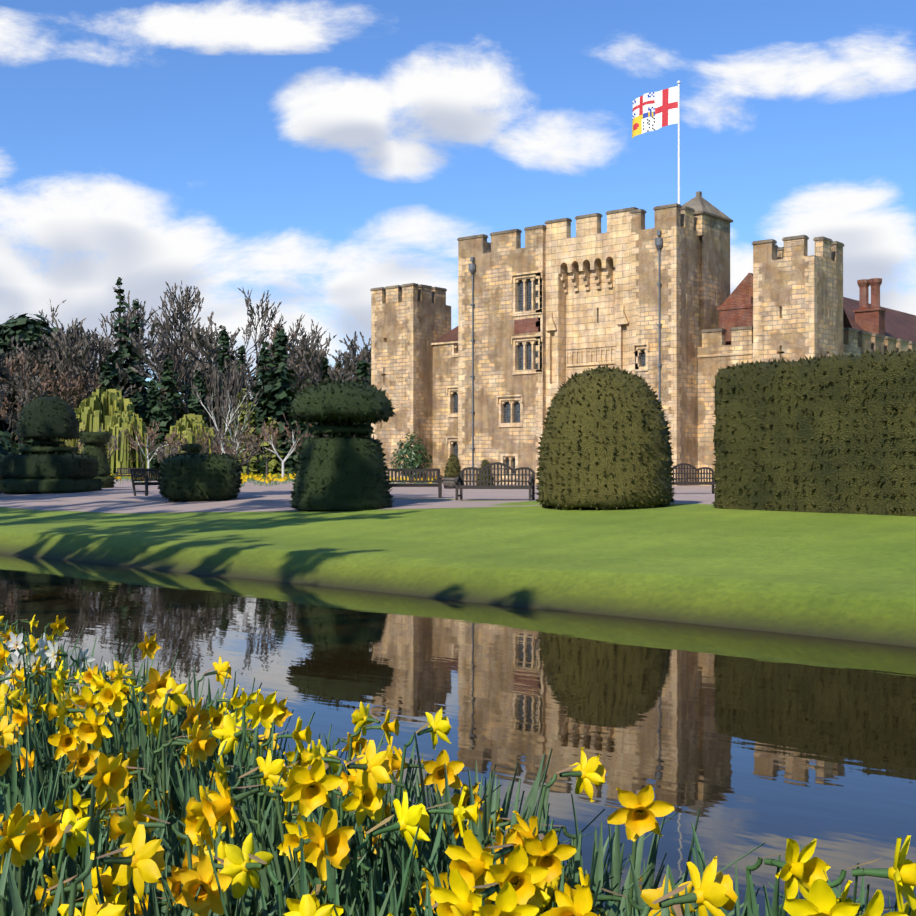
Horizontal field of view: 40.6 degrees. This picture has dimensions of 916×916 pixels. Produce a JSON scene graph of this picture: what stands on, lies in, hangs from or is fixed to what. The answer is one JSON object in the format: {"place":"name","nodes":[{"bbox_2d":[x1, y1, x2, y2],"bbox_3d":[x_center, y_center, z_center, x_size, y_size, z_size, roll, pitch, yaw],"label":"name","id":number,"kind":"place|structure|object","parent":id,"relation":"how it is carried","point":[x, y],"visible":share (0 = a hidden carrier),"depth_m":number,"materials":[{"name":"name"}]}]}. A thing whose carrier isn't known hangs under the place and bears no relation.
{"place":"outdoors","nodes":[
{"label":"outdoors","id":0,"kind":"place"},
{"bbox_2d":[60,389,217,476],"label":"weeping willows","id":1,"kind":"object","parent":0,"point":[115,416],"visible":0.4,"depth_m":123.26,"materials":[{"name":"green plant"}]},
{"bbox_2d":[0,313,322,440],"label":"pine trees","id":2,"kind":"object","parent":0,"point":[26,329],"depth_m":184.44,"materials":[{"name":"green plant"}]},
{"bbox_2d":[0,277,370,475],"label":"conifer trees","id":3,"kind":"object","parent":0,"point":[276,397],"visible":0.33,"depth_m":151.30,"materials":[{"name":"green plant"}]},
{"bbox_2d":[131,393,299,480],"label":"trees","id":4,"kind":"object","parent":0,"point":[223,450],"visible":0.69,"depth_m":99.29,"materials":[{"name":"grey plant"}]},
{"bbox_2d":[221,388,307,476],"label":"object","id":5,"kind":"object","parent":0,"point":[255,467],"visible":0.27,"depth_m":135.74,"materials":[{"name":"plant"}]},
{"bbox_2d":[0,479,714,512],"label":"forecourt path","id":6,"kind":"structure","parent":0,"point":[118,497],"depth_m":40.81,"materials":[{"name":"grey gravel"}]},
{"bbox_2d":[0,395,103,493],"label":"tiered yew","id":7,"kind":"object","parent":6,"relation":"on","point":[43,469],"visible":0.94,"depth_m":49.46,"materials":[{"name":"green plant"}]},
{"bbox_2d":[78,430,115,487],"bbox_3d":[-16.929,0.045,57.570,1.980,2.734,1.990,0,-1,40],"label":"topiary","id":8,"kind":"object","parent":6,"relation":"on","point":[95,442],"visible":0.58,"depth_m":57.13,"materials":[{"name":"green plant"}]},
{"bbox_2d":[116,468,143,480],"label":"bench","id":9,"kind":"object","parent":6,"relation":"on","point":[118,472],"visible":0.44,"depth_m":83.64,"materials":[{"name":"brown wood"}]},
{"bbox_2d":[130,469,160,495],"bbox_3d":[-10.526,0.827,42.657,0.698,0.928,1.800,0,0,17],"label":"bench","id":10,"kind":"object","parent":6,"relation":"on","point":[146,479],"visible":0.77,"depth_m":42.13,"materials":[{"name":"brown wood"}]},
{"bbox_2d":[181,442,202,454],"bbox_3d":[-9.465,0.430,43.900,1.176,2.038,1.119,0,0,-11],"label":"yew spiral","id":11,"kind":"object","parent":6,"relation":"on","point":[193,447],"visible":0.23,"depth_m":43.62,"materials":[{"name":"green plant"}]},
{"bbox_2d":[157,451,242,501],"bbox_3d":[-8.461,0.668,40.707,2.749,1.836,2.358,0,0,-1],"label":"clipped bush","id":12,"kind":"object","parent":6,"relation":"on","point":[195,476],"visible":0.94,"depth_m":39.77,"materials":[{"name":"green plant"}]},
{"bbox_2d":[286,378,395,510],"bbox_3d":[-3.232,-0.370,34.324,3.162,3.718,2.939,0,-1,40],"label":"mushroom-shaped topiary","id":13,"kind":"object","parent":6,"relation":"on","point":[341,466],"visible":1,"depth_m":33.34,"materials":[{"name":"green plant"}]},
{"bbox_2d":[390,432,432,482],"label":"laurel bush","id":14,"kind":"object","parent":6,"relation":"on","point":[419,457],"visible":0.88,"depth_m":73.82,"materials":[{"name":"green plant"}]},
{"bbox_2d":[385,469,441,497],"bbox_3d":[-1.453,0.799,38.818,1.850,0.928,0.698,0,0,-5],"label":"bench","id":15,"kind":"object","parent":6,"relation":"on","point":[439,481],"visible":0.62,"depth_m":39.01,"materials":[{"name":"brown wood"}]},
{"bbox_2d":[443,478,455,488],"bbox_3d":[-0.214,1.133,55.808,0.980,0.500,0.980,0,-1,40],"label":"barrel planter","id":16,"kind":"object","parent":6,"relation":"on","point":[448,483],"visible":0.48,"depth_m":55.40,"materials":[{"name":"grey wood"}]},
{"bbox_2d":[443,454,461,477],"bbox_3d":[-0.201,0.423,55.823,0.951,1.287,0.945,0,-1,40],"label":"potted shrub","id":17,"kind":"object","parent":16,"relation":"on","point":[453,468],"visible":0.83,"depth_m":55.59,"materials":[{"name":"green plant"}]},
{"bbox_2d":[475,459,493,484],"bbox_3d":[1.367,0.797,61.820,1.010,1.511,1.014,0,-1,40],"label":"potted shrub","id":18,"kind":"object","parent":6,"relation":"on","point":[484,463],"visible":0.38,"depth_m":61.60,"materials":[{"name":"green plant"}]},
{"bbox_2d":[455,462,535,500],"bbox_3d":[1.083,0.679,36.273,2.310,1.115,0.726,0,0,13],"label":"bench","id":19,"kind":"object","parent":6,"relation":"on","point":[459,483],"visible":1,"depth_m":36.47,"materials":[{"name":"brown wood"}]},
{"bbox_2d":[673,463,715,493],"bbox_3d":[8.293,0.742,44.885,2.310,1.115,0.726,0,0,-6],"label":"bench","id":20,"kind":"object","parent":6,"relation":"on","point":[712,483],"visible":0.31,"depth_m":45.21,"materials":[{"name":"brown wood"}]},
{"bbox_2d":[0,554,915,915],"bbox_3d":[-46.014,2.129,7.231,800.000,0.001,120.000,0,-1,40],"label":"water","id":21,"kind":"structure","parent":0,"point":[750,740],"depth_m":11.39,"materials":[{"name":"blue liquid"}]},
{"bbox_2d":[0,473,915,646],"bbox_3d":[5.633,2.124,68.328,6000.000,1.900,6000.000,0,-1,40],"label":"ground","id":22,"kind":"structure","parent":0,"point":[852,577],"depth_m":22.04,"materials":[{"name":"green plant"}]},
{"bbox_2d":[0,280,370,479],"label":"trees","id":23,"kind":"object","parent":22,"relation":"on","point":[238,379],"depth_m":160.82,"materials":[{"name":"grey plant"}]},
{"bbox_2d":[111,473,435,486],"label":"daffodil drifts","id":24,"kind":"object","parent":22,"relation":"on","point":[257,477],"visible":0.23,"depth_m":74.08,"materials":[{"name":"yellow plant"}]},
{"bbox_2d":[0,615,915,915],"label":"daffodil bed","id":25,"kind":"object","parent":22,"relation":"on","point":[122,793],"visible":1,"depth_m":1.89,"materials":[{"name":"yellow plant"}]},
{"bbox_2d":[534,365,675,510],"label":"yew dome","id":26,"kind":"structure","parent":22,"relation":"on","point":[605,443],"depth_m":30.61,"materials":[{"name":"green plant"}]},
{"bbox_2d":[370,81,915,485],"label":"castle","id":27,"kind":"structure","parent":22,"relation":"on","point":[548,310],"depth_m":68.42,"materials":[{"name":"stone"}]},
{"bbox_2d":[632,86,677,137],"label":"flag","id":28,"kind":"object","parent":27,"relation":"attached to","point":[653,111],"visible":1,"depth_m":67.60,"materials":[{"name":"white fabric"}]},
{"bbox_2d":[712,348,915,516],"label":"yew hedge","id":29,"kind":"object","parent":22,"relation":"on","point":[833,433],"visible":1,"depth_m":27.68,"materials":[{"name":"green plant"}]},
{"bbox_2d":[0,0,915,400],"label":"sky","id":30,"kind":"structure","parent":0,"point":[317,155],"materials":[{"name":"blue"}]}
]}

